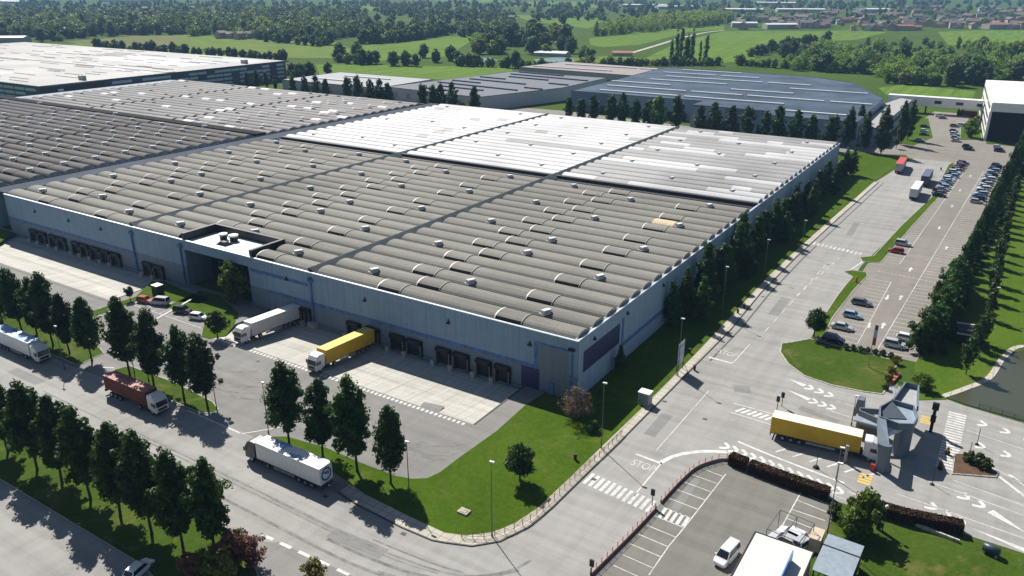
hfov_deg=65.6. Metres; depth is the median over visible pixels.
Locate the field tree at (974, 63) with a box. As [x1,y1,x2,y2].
[964,54,985,84]
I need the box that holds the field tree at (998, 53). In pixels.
[987,48,1008,62]
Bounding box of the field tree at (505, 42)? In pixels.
[498,34,509,45]
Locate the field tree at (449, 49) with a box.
[444,44,455,60]
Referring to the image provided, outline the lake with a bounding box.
[535,57,573,62]
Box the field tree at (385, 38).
[381,33,390,42]
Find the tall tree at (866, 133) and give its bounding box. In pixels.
[859,110,873,151]
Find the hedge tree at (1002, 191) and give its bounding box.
[997,181,1004,209]
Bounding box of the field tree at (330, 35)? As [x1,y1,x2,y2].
[324,30,334,44]
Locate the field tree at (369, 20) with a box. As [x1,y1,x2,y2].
[363,16,374,30]
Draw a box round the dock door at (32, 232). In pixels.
[27,228,37,241]
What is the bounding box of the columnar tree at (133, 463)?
[110,428,157,534]
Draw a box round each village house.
[214,30,225,38]
[224,31,233,38]
[233,30,245,39]
[244,30,255,38]
[508,15,515,20]
[738,21,747,29]
[751,15,759,21]
[769,17,780,22]
[789,25,798,28]
[797,14,809,18]
[800,19,815,27]
[812,19,819,27]
[820,21,830,27]
[821,19,831,26]
[828,10,837,15]
[835,19,842,24]
[838,17,853,22]
[850,25,856,30]
[857,17,867,23]
[858,20,868,26]
[864,24,873,30]
[867,13,875,18]
[873,23,882,30]
[877,21,887,27]
[887,25,895,30]
[901,18,914,21]
[911,8,920,13]
[914,25,922,29]
[915,19,922,24]
[920,15,928,20]
[925,18,935,26]
[931,21,946,27]
[942,19,949,26]
[944,8,951,12]
[945,13,956,18]
[948,20,964,27]
[952,7,960,13]
[952,22,960,28]
[962,13,974,17]
[968,18,980,24]
[968,22,978,28]
[976,12,984,16]
[998,16,1010,21]
[999,10,1014,14]
[1005,16,1016,22]
[1006,23,1015,28]
[1019,21,1023,28]
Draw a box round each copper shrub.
[175,551,205,575]
[207,527,245,566]
[233,531,267,567]
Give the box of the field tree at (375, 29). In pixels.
[368,25,381,43]
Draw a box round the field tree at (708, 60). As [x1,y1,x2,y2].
[705,56,714,65]
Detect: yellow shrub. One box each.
[191,545,216,575]
[205,550,243,575]
[299,555,327,575]
[883,373,893,381]
[887,365,897,373]
[892,355,902,363]
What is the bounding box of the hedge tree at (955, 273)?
[931,267,968,295]
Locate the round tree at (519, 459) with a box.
[503,442,536,481]
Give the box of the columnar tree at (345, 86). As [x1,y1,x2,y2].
[341,76,352,95]
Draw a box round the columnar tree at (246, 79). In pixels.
[243,72,250,85]
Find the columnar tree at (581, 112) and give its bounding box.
[576,98,587,116]
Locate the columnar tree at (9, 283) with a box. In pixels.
[0,266,22,330]
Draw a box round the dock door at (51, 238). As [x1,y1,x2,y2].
[46,234,56,247]
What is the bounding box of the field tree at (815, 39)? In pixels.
[812,34,818,43]
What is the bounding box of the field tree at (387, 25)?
[384,21,391,29]
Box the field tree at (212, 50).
[208,46,215,55]
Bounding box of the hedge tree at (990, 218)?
[982,205,992,231]
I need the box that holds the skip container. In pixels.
[956,110,977,115]
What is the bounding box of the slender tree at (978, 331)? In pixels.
[969,322,983,346]
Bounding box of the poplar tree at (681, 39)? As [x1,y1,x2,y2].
[678,27,684,56]
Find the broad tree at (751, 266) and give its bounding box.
[741,243,759,277]
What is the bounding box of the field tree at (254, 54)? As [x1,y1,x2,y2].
[251,50,258,58]
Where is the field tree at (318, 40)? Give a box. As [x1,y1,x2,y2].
[315,37,322,45]
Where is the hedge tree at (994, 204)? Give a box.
[986,201,998,222]
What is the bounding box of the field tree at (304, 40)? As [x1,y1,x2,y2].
[300,35,308,44]
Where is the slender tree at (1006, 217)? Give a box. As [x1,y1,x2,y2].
[999,210,1011,228]
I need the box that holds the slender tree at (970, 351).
[960,334,981,373]
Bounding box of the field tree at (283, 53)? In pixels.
[279,49,287,60]
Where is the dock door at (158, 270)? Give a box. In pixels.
[150,264,165,280]
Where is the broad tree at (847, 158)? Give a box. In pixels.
[843,147,852,171]
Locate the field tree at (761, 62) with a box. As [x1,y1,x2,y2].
[757,58,768,66]
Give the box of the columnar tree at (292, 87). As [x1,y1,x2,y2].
[287,75,296,90]
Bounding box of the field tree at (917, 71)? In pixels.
[909,66,927,84]
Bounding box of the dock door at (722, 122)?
[719,121,725,129]
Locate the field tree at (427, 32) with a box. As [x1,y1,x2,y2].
[421,26,429,37]
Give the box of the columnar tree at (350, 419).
[323,372,371,471]
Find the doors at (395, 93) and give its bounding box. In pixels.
[394,92,462,103]
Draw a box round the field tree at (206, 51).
[202,47,209,54]
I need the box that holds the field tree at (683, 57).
[680,55,686,64]
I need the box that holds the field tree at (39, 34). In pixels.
[34,27,46,41]
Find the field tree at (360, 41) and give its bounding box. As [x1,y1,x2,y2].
[357,31,365,43]
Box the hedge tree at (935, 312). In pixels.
[907,308,949,346]
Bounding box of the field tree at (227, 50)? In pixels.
[225,46,230,56]
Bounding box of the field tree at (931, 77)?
[926,72,942,85]
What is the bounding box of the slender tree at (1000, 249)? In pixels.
[993,238,1008,261]
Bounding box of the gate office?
[731,531,813,575]
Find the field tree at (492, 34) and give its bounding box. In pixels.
[483,29,497,43]
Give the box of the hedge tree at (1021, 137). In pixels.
[1015,132,1023,144]
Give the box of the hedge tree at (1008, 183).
[1005,164,1011,192]
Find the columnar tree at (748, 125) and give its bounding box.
[739,105,756,133]
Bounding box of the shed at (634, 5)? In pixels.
[622,4,640,6]
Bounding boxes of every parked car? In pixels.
[122,558,154,575]
[136,295,151,303]
[149,295,170,305]
[172,304,192,314]
[188,311,206,320]
[713,537,740,567]
[768,531,795,544]
[776,526,808,536]
[794,534,809,548]
[821,331,845,344]
[830,321,853,331]
[842,309,862,319]
[851,296,872,306]
[883,336,906,349]
[888,247,904,253]
[894,238,911,246]
[896,331,910,340]
[932,187,946,192]
[932,192,946,197]
[935,183,949,188]
[942,175,955,180]
[946,173,958,177]
[947,169,960,173]
[949,131,959,135]
[950,123,959,127]
[951,138,961,141]
[953,163,965,166]
[963,147,974,150]
[970,198,983,203]
[971,195,985,200]
[972,193,986,197]
[973,190,988,195]
[976,185,990,190]
[976,188,988,192]
[979,181,993,185]
[982,176,995,181]
[984,172,997,176]
[987,168,999,172]
[993,147,1004,152]
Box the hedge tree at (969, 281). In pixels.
[966,267,974,293]
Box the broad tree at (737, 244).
[729,221,749,272]
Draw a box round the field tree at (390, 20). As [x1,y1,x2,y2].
[385,18,395,26]
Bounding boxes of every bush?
[230,528,248,545]
[586,420,600,431]
[826,501,841,519]
[843,343,849,349]
[850,344,857,350]
[857,345,864,351]
[864,347,870,352]
[872,349,878,354]
[878,349,886,356]
[881,383,890,389]
[888,352,894,358]
[910,372,936,391]
[962,450,978,461]
[963,298,971,304]
[971,452,986,467]
[980,457,994,469]
[983,244,990,250]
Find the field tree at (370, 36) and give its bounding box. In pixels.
[366,29,380,43]
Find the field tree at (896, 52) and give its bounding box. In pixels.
[884,48,901,60]
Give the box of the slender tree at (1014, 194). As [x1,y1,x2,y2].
[1009,189,1018,203]
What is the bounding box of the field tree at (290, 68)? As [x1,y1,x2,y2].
[286,62,294,77]
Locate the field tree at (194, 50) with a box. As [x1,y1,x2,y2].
[189,47,197,53]
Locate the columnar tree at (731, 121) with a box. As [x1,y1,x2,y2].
[723,105,739,131]
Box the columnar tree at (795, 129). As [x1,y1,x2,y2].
[787,109,805,137]
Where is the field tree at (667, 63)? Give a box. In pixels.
[664,59,670,65]
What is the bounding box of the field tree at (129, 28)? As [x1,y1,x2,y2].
[125,22,133,34]
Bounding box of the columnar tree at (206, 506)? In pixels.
[178,456,233,553]
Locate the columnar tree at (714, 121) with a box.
[708,101,722,129]
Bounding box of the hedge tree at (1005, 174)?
[997,161,1010,190]
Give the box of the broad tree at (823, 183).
[811,170,828,197]
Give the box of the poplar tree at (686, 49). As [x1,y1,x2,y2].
[683,37,688,58]
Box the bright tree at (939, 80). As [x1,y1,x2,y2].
[934,75,942,85]
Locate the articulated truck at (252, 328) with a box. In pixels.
[232,303,300,343]
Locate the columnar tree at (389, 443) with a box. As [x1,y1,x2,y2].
[371,404,407,483]
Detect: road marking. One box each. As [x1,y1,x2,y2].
[102,258,861,575]
[709,183,882,360]
[719,380,1023,550]
[857,415,930,484]
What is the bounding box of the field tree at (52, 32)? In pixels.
[46,28,58,40]
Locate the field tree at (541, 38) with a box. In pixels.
[536,33,548,47]
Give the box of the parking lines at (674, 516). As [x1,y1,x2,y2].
[613,470,828,575]
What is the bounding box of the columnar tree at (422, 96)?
[417,82,427,103]
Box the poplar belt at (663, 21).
[592,7,735,35]
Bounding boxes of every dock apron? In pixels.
[0,233,169,299]
[219,309,524,424]
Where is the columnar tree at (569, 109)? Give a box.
[562,96,575,115]
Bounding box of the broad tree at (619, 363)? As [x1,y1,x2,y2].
[614,344,626,371]
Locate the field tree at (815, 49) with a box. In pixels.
[808,45,821,57]
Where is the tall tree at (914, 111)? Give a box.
[907,99,918,139]
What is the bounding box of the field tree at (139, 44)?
[136,42,144,50]
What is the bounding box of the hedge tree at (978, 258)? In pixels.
[976,251,981,262]
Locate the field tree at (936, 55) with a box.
[931,52,941,59]
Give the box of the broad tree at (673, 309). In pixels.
[662,281,683,326]
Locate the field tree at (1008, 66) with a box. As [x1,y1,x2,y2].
[1003,64,1012,79]
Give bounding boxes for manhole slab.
[457,507,470,515]
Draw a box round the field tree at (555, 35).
[548,26,559,41]
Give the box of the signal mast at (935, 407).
[929,402,939,432]
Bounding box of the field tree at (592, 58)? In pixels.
[588,55,594,61]
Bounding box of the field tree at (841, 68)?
[835,62,847,72]
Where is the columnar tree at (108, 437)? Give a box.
[87,421,124,516]
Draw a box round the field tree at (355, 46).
[351,41,361,53]
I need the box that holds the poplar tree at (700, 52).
[698,40,701,60]
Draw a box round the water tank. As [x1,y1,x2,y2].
[982,542,1001,557]
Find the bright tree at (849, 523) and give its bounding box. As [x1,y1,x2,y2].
[837,506,870,542]
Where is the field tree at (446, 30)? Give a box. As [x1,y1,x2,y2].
[444,24,448,33]
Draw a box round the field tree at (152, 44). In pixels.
[148,39,156,50]
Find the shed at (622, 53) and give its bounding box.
[612,51,632,55]
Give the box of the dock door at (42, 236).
[36,231,48,244]
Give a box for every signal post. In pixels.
[589,559,593,575]
[651,489,654,503]
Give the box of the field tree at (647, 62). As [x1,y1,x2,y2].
[644,59,650,64]
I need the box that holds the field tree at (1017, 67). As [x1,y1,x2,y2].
[1011,59,1023,80]
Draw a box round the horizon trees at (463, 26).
[0,0,1023,36]
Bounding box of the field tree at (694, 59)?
[691,57,697,65]
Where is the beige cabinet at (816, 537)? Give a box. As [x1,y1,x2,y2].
[808,526,825,552]
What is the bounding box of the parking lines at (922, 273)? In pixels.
[840,171,996,356]
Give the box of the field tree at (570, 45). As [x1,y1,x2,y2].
[564,35,576,53]
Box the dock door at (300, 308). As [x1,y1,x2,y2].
[298,306,303,319]
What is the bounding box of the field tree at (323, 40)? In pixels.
[319,36,325,45]
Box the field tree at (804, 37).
[800,34,807,42]
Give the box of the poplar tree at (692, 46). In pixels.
[689,27,695,59]
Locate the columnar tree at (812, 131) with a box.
[803,114,820,139]
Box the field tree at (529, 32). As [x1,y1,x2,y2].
[523,27,537,43]
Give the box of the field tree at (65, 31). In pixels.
[60,27,70,38]
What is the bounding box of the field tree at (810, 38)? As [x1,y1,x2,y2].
[806,33,814,43]
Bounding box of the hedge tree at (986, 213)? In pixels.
[973,207,989,240]
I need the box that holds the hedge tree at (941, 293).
[922,286,962,329]
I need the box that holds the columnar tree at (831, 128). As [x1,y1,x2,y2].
[822,114,841,141]
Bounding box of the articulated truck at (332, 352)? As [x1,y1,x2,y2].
[306,327,374,371]
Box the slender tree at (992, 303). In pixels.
[985,288,999,315]
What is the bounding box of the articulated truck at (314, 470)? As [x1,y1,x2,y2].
[243,435,332,489]
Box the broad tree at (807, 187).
[801,180,812,207]
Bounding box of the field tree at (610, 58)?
[606,55,615,64]
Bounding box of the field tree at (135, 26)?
[132,24,137,33]
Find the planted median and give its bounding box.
[953,454,996,475]
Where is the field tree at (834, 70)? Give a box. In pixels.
[831,64,839,72]
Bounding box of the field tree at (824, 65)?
[819,61,826,71]
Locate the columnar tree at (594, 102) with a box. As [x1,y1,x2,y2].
[588,93,600,118]
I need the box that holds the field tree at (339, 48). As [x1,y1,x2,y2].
[330,42,345,60]
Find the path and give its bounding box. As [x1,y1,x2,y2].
[633,30,723,52]
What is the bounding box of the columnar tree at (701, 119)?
[693,104,706,128]
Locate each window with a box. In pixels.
[982,95,987,117]
[984,86,989,108]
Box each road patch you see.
[8,368,44,384]
[230,358,269,371]
[326,528,388,557]
[419,402,443,411]
[643,413,672,436]
[671,477,699,511]
[733,385,750,392]
[768,297,789,315]
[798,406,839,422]
[846,222,859,235]
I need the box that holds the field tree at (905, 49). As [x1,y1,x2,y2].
[899,43,912,58]
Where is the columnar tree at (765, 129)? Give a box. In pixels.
[757,109,772,134]
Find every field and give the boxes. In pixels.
[67,36,182,46]
[69,35,350,57]
[316,64,511,79]
[355,4,379,11]
[362,36,471,60]
[435,0,501,2]
[451,14,519,24]
[514,2,620,8]
[516,15,604,28]
[574,56,635,62]
[589,25,724,46]
[644,30,885,62]
[938,30,1023,45]
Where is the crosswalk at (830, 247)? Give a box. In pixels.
[813,242,861,254]
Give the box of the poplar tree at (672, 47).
[669,39,674,59]
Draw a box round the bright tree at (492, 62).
[490,58,495,66]
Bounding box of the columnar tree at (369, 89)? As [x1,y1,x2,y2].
[364,79,375,98]
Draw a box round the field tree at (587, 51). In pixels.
[584,47,591,55]
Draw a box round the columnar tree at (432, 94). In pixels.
[428,85,436,102]
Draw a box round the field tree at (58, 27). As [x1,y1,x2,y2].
[55,24,62,34]
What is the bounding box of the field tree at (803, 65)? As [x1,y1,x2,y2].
[799,57,808,68]
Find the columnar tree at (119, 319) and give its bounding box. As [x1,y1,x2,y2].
[98,296,136,375]
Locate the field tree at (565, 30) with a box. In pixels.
[557,24,571,37]
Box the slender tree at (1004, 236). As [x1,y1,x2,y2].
[997,234,1007,251]
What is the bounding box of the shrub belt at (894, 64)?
[785,35,1023,82]
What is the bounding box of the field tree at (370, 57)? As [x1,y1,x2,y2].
[362,51,375,63]
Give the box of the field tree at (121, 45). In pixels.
[117,40,125,48]
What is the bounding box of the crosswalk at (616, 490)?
[582,473,656,511]
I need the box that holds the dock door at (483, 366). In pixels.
[470,357,491,377]
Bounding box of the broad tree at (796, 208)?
[791,191,803,221]
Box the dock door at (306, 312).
[300,308,311,325]
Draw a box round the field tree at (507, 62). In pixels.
[502,55,511,67]
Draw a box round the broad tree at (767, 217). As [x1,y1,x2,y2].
[761,210,773,247]
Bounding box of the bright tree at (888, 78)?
[882,72,893,82]
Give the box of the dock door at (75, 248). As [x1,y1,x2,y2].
[69,240,79,254]
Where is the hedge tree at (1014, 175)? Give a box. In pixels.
[1010,164,1015,186]
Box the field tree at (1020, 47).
[1015,40,1023,54]
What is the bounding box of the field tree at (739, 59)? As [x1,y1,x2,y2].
[733,54,745,64]
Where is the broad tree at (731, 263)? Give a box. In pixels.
[722,242,737,279]
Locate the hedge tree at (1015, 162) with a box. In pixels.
[1012,159,1016,180]
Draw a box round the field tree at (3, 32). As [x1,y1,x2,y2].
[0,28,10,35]
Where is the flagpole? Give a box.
[868,324,878,366]
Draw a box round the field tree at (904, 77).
[898,70,914,84]
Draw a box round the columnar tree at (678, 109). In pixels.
[669,94,684,125]
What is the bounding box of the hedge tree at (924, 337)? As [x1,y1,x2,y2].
[904,313,946,355]
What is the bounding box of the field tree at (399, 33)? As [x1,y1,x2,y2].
[395,29,402,41]
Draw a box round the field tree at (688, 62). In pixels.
[684,58,692,65]
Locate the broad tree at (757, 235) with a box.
[749,213,768,256]
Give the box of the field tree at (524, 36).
[520,31,526,45]
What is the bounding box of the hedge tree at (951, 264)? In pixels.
[940,256,973,285]
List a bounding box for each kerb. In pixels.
[0,478,258,575]
[50,347,103,363]
[114,366,218,413]
[338,182,878,546]
[779,338,896,394]
[810,270,867,338]
[860,162,954,262]
[952,453,998,477]
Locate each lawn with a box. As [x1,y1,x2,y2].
[0,229,12,242]
[0,312,102,362]
[0,438,256,575]
[91,281,207,316]
[115,366,217,412]
[166,291,237,338]
[272,151,909,534]
[781,339,895,392]
[811,270,866,337]
[821,511,1023,575]
[861,163,953,262]
[891,118,932,145]
[914,183,1023,399]
[960,126,981,139]
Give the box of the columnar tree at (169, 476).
[141,446,192,552]
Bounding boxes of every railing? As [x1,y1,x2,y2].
[461,454,596,537]
[590,503,656,575]
[599,431,622,456]
[660,454,727,502]
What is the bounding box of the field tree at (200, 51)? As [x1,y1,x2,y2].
[197,47,202,54]
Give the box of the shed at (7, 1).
[0,0,38,2]
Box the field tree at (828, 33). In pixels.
[825,30,832,39]
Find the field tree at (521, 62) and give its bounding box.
[517,59,524,66]
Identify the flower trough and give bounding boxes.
[886,372,900,384]
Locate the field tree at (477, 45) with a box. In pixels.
[470,38,486,53]
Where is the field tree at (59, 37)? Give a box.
[54,34,63,40]
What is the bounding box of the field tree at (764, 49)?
[756,44,769,54]
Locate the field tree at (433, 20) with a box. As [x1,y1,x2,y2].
[430,17,436,23]
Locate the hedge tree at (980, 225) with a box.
[970,215,984,245]
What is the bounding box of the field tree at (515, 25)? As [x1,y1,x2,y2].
[511,22,519,30]
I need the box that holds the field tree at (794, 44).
[788,38,801,55]
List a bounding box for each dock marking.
[2,265,106,301]
[215,338,464,424]
[231,327,508,418]
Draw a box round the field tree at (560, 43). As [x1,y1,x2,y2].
[554,34,566,50]
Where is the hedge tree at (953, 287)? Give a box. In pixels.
[931,282,964,316]
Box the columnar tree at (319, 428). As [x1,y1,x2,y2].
[299,377,335,456]
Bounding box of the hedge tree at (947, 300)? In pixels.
[936,293,959,330]
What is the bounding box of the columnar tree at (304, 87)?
[300,76,310,91]
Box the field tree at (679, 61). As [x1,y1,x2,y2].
[676,57,682,65]
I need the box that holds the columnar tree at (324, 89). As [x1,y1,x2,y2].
[319,79,331,93]
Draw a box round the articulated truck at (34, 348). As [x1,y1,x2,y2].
[0,324,50,362]
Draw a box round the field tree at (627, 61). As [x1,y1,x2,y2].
[624,57,630,65]
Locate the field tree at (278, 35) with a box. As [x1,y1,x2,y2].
[272,32,283,42]
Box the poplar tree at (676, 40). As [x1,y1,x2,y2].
[674,28,679,56]
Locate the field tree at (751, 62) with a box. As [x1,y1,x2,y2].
[747,58,754,65]
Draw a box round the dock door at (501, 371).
[488,363,510,384]
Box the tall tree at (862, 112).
[857,104,866,119]
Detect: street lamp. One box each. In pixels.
[54,325,64,368]
[209,362,216,408]
[260,381,269,433]
[404,440,409,498]
[489,460,494,536]
[600,382,607,448]
[677,318,684,375]
[721,266,728,316]
[826,462,843,536]
[835,446,844,479]
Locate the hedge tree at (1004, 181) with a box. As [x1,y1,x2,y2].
[995,178,1006,197]
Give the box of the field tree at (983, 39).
[975,35,989,48]
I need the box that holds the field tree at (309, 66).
[302,61,315,75]
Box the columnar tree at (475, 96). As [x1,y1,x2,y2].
[468,86,480,106]
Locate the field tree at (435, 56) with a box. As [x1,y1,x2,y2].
[431,48,440,62]
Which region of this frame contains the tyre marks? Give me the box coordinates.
[43,345,530,575]
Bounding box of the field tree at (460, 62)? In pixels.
[457,53,464,65]
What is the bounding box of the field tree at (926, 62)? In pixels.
[921,58,931,67]
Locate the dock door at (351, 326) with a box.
[342,320,360,335]
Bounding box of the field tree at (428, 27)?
[425,23,436,36]
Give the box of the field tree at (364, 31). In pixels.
[359,28,369,42]
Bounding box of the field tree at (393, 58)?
[386,51,399,65]
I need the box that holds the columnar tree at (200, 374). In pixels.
[182,331,223,408]
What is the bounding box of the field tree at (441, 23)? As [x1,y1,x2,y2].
[436,19,445,34]
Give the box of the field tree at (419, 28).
[411,22,422,38]
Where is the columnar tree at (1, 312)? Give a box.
[0,269,3,323]
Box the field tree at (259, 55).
[257,52,262,58]
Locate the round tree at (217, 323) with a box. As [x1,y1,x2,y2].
[204,309,230,338]
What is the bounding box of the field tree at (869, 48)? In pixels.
[858,46,877,58]
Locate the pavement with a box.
[340,182,877,544]
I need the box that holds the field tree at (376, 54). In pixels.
[372,49,380,63]
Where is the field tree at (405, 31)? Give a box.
[403,27,408,40]
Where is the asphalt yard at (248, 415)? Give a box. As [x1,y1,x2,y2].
[0,227,577,575]
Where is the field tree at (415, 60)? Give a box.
[410,53,420,65]
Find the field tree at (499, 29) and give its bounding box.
[492,25,502,33]
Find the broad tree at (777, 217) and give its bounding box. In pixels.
[770,196,783,241]
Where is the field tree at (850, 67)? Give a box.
[846,62,856,72]
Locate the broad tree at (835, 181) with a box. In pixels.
[827,162,841,194]
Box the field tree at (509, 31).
[502,24,517,45]
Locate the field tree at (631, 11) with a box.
[628,8,634,15]
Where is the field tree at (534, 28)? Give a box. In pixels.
[530,25,538,32]
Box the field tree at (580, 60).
[577,58,587,62]
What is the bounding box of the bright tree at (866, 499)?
[842,485,886,533]
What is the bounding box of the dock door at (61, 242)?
[55,236,68,250]
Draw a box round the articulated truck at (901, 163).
[894,157,907,172]
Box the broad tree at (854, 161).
[847,148,859,174]
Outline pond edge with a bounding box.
[940,345,1023,397]
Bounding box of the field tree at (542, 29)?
[532,21,545,32]
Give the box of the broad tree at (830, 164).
[824,160,833,176]
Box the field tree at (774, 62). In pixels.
[770,57,778,67]
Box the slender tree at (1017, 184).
[1012,173,1021,193]
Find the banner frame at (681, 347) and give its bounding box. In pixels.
[676,337,687,374]
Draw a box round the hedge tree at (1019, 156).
[1016,151,1021,175]
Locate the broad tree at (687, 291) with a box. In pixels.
[678,265,698,318]
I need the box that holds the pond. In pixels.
[947,350,1023,420]
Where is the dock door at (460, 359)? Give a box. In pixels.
[447,351,469,372]
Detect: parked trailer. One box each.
[909,181,923,199]
[921,169,933,185]
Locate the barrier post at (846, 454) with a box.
[843,445,848,462]
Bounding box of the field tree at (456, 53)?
[451,50,460,61]
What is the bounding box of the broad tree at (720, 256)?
[714,246,732,290]
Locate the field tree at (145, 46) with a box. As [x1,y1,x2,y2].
[140,41,149,50]
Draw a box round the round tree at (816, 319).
[805,307,829,336]
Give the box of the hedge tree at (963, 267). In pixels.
[941,259,975,297]
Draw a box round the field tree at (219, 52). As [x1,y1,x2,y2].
[216,48,224,55]
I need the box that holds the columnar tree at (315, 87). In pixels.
[310,75,320,92]
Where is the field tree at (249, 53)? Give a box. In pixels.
[245,49,252,57]
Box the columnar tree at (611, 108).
[603,93,618,119]
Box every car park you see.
[592,463,831,575]
[816,150,1010,361]
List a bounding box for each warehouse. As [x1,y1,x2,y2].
[0,42,286,96]
[0,80,422,226]
[0,103,840,399]
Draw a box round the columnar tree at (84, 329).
[69,296,104,361]
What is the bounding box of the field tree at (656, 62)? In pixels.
[653,59,661,65]
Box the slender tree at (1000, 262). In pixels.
[991,253,1004,278]
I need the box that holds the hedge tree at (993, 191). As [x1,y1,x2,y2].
[985,185,999,206]
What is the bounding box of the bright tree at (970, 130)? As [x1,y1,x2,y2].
[962,117,981,136]
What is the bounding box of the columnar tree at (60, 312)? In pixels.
[45,292,73,353]
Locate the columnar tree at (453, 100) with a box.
[446,81,458,104]
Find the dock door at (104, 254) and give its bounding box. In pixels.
[98,249,110,263]
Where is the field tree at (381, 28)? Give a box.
[378,26,385,34]
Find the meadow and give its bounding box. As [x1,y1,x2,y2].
[879,85,975,98]
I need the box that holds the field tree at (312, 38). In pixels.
[308,34,315,45]
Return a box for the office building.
[975,80,1023,141]
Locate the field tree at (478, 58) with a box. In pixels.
[470,54,483,65]
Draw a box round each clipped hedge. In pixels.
[727,451,749,470]
[747,459,831,501]
[873,500,964,535]
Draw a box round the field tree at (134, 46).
[131,42,137,49]
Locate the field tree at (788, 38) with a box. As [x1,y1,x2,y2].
[784,35,791,41]
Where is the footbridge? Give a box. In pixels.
[887,93,983,115]
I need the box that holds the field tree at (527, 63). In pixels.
[524,60,530,65]
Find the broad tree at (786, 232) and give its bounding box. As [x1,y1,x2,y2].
[777,211,795,242]
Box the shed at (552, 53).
[534,50,570,56]
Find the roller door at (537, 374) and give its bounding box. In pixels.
[521,365,538,389]
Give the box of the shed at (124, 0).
[98,0,156,1]
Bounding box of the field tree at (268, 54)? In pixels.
[266,50,272,59]
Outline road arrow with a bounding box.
[866,175,971,327]
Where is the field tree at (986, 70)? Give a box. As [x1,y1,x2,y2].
[972,59,994,85]
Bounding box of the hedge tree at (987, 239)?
[971,231,991,242]
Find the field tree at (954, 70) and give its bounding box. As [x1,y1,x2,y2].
[943,59,965,85]
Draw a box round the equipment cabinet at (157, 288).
[151,283,163,294]
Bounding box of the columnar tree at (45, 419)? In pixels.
[28,393,65,483]
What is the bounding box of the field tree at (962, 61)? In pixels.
[951,59,967,82]
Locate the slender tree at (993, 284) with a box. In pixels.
[988,274,1003,295]
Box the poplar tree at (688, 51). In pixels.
[687,34,690,58]
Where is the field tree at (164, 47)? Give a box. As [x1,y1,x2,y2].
[160,44,168,51]
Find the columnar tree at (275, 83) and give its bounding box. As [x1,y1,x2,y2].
[272,75,277,88]
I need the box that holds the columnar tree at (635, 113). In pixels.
[629,98,641,122]
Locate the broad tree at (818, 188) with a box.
[814,178,822,200]
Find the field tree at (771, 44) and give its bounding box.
[767,39,775,51]
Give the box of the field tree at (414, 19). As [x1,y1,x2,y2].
[411,16,417,23]
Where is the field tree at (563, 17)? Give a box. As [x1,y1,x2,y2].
[558,13,567,23]
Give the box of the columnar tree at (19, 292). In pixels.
[12,276,38,337]
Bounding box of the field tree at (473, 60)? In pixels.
[470,57,477,65]
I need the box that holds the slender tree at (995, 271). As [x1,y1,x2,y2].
[988,266,1003,283]
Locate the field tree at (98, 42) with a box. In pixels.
[93,37,102,47]
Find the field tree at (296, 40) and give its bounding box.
[292,36,300,44]
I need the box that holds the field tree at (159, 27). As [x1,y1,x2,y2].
[151,21,163,33]
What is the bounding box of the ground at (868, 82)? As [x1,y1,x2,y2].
[0,0,1023,575]
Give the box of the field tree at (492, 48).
[484,39,500,54]
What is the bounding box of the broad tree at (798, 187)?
[791,181,803,210]
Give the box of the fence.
[979,403,1023,419]
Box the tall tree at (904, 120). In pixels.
[896,99,911,144]
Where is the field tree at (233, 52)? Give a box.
[229,47,238,56]
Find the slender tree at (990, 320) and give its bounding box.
[982,310,995,343]
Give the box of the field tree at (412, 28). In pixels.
[408,24,419,38]
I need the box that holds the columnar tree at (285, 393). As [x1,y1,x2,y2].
[260,358,304,443]
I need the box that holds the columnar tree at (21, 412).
[0,378,47,469]
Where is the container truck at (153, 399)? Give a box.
[102,370,169,414]
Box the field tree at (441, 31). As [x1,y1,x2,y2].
[437,24,443,34]
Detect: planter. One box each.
[938,461,943,469]
[945,447,951,454]
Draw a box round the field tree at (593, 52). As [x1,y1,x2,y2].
[588,49,595,55]
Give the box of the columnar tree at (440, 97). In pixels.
[434,83,446,103]
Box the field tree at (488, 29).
[483,25,494,33]
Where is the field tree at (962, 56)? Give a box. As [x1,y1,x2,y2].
[957,52,968,60]
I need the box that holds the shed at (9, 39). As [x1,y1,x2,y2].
[0,36,31,42]
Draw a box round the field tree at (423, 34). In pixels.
[419,29,426,38]
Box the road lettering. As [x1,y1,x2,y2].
[631,459,655,470]
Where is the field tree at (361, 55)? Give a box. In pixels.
[352,48,366,64]
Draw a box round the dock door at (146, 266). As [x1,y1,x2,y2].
[139,261,152,276]
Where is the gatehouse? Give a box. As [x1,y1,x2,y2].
[853,382,918,473]
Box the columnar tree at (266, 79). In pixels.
[262,72,269,87]
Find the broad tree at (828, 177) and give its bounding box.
[823,166,831,189]
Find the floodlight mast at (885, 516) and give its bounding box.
[876,505,888,530]
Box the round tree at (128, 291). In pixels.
[123,286,132,300]
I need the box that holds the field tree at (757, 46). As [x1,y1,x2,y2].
[753,44,760,54]
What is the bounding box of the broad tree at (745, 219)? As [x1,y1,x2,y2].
[735,212,754,254]
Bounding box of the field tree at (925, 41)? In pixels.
[921,36,929,44]
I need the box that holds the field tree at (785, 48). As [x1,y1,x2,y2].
[777,41,792,57]
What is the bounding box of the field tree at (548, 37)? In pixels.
[542,32,554,46]
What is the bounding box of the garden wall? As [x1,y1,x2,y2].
[914,524,959,542]
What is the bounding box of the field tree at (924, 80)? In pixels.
[913,69,927,84]
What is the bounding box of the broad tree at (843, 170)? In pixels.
[840,159,847,178]
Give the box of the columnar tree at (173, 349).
[156,324,189,399]
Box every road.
[0,158,955,575]
[0,481,150,575]
[503,107,1019,168]
[727,368,1023,552]
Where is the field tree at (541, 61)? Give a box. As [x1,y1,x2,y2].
[534,58,547,64]
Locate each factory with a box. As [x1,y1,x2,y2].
[282,72,432,96]
[391,71,606,108]
[519,61,658,80]
[571,67,883,146]
[857,98,912,145]

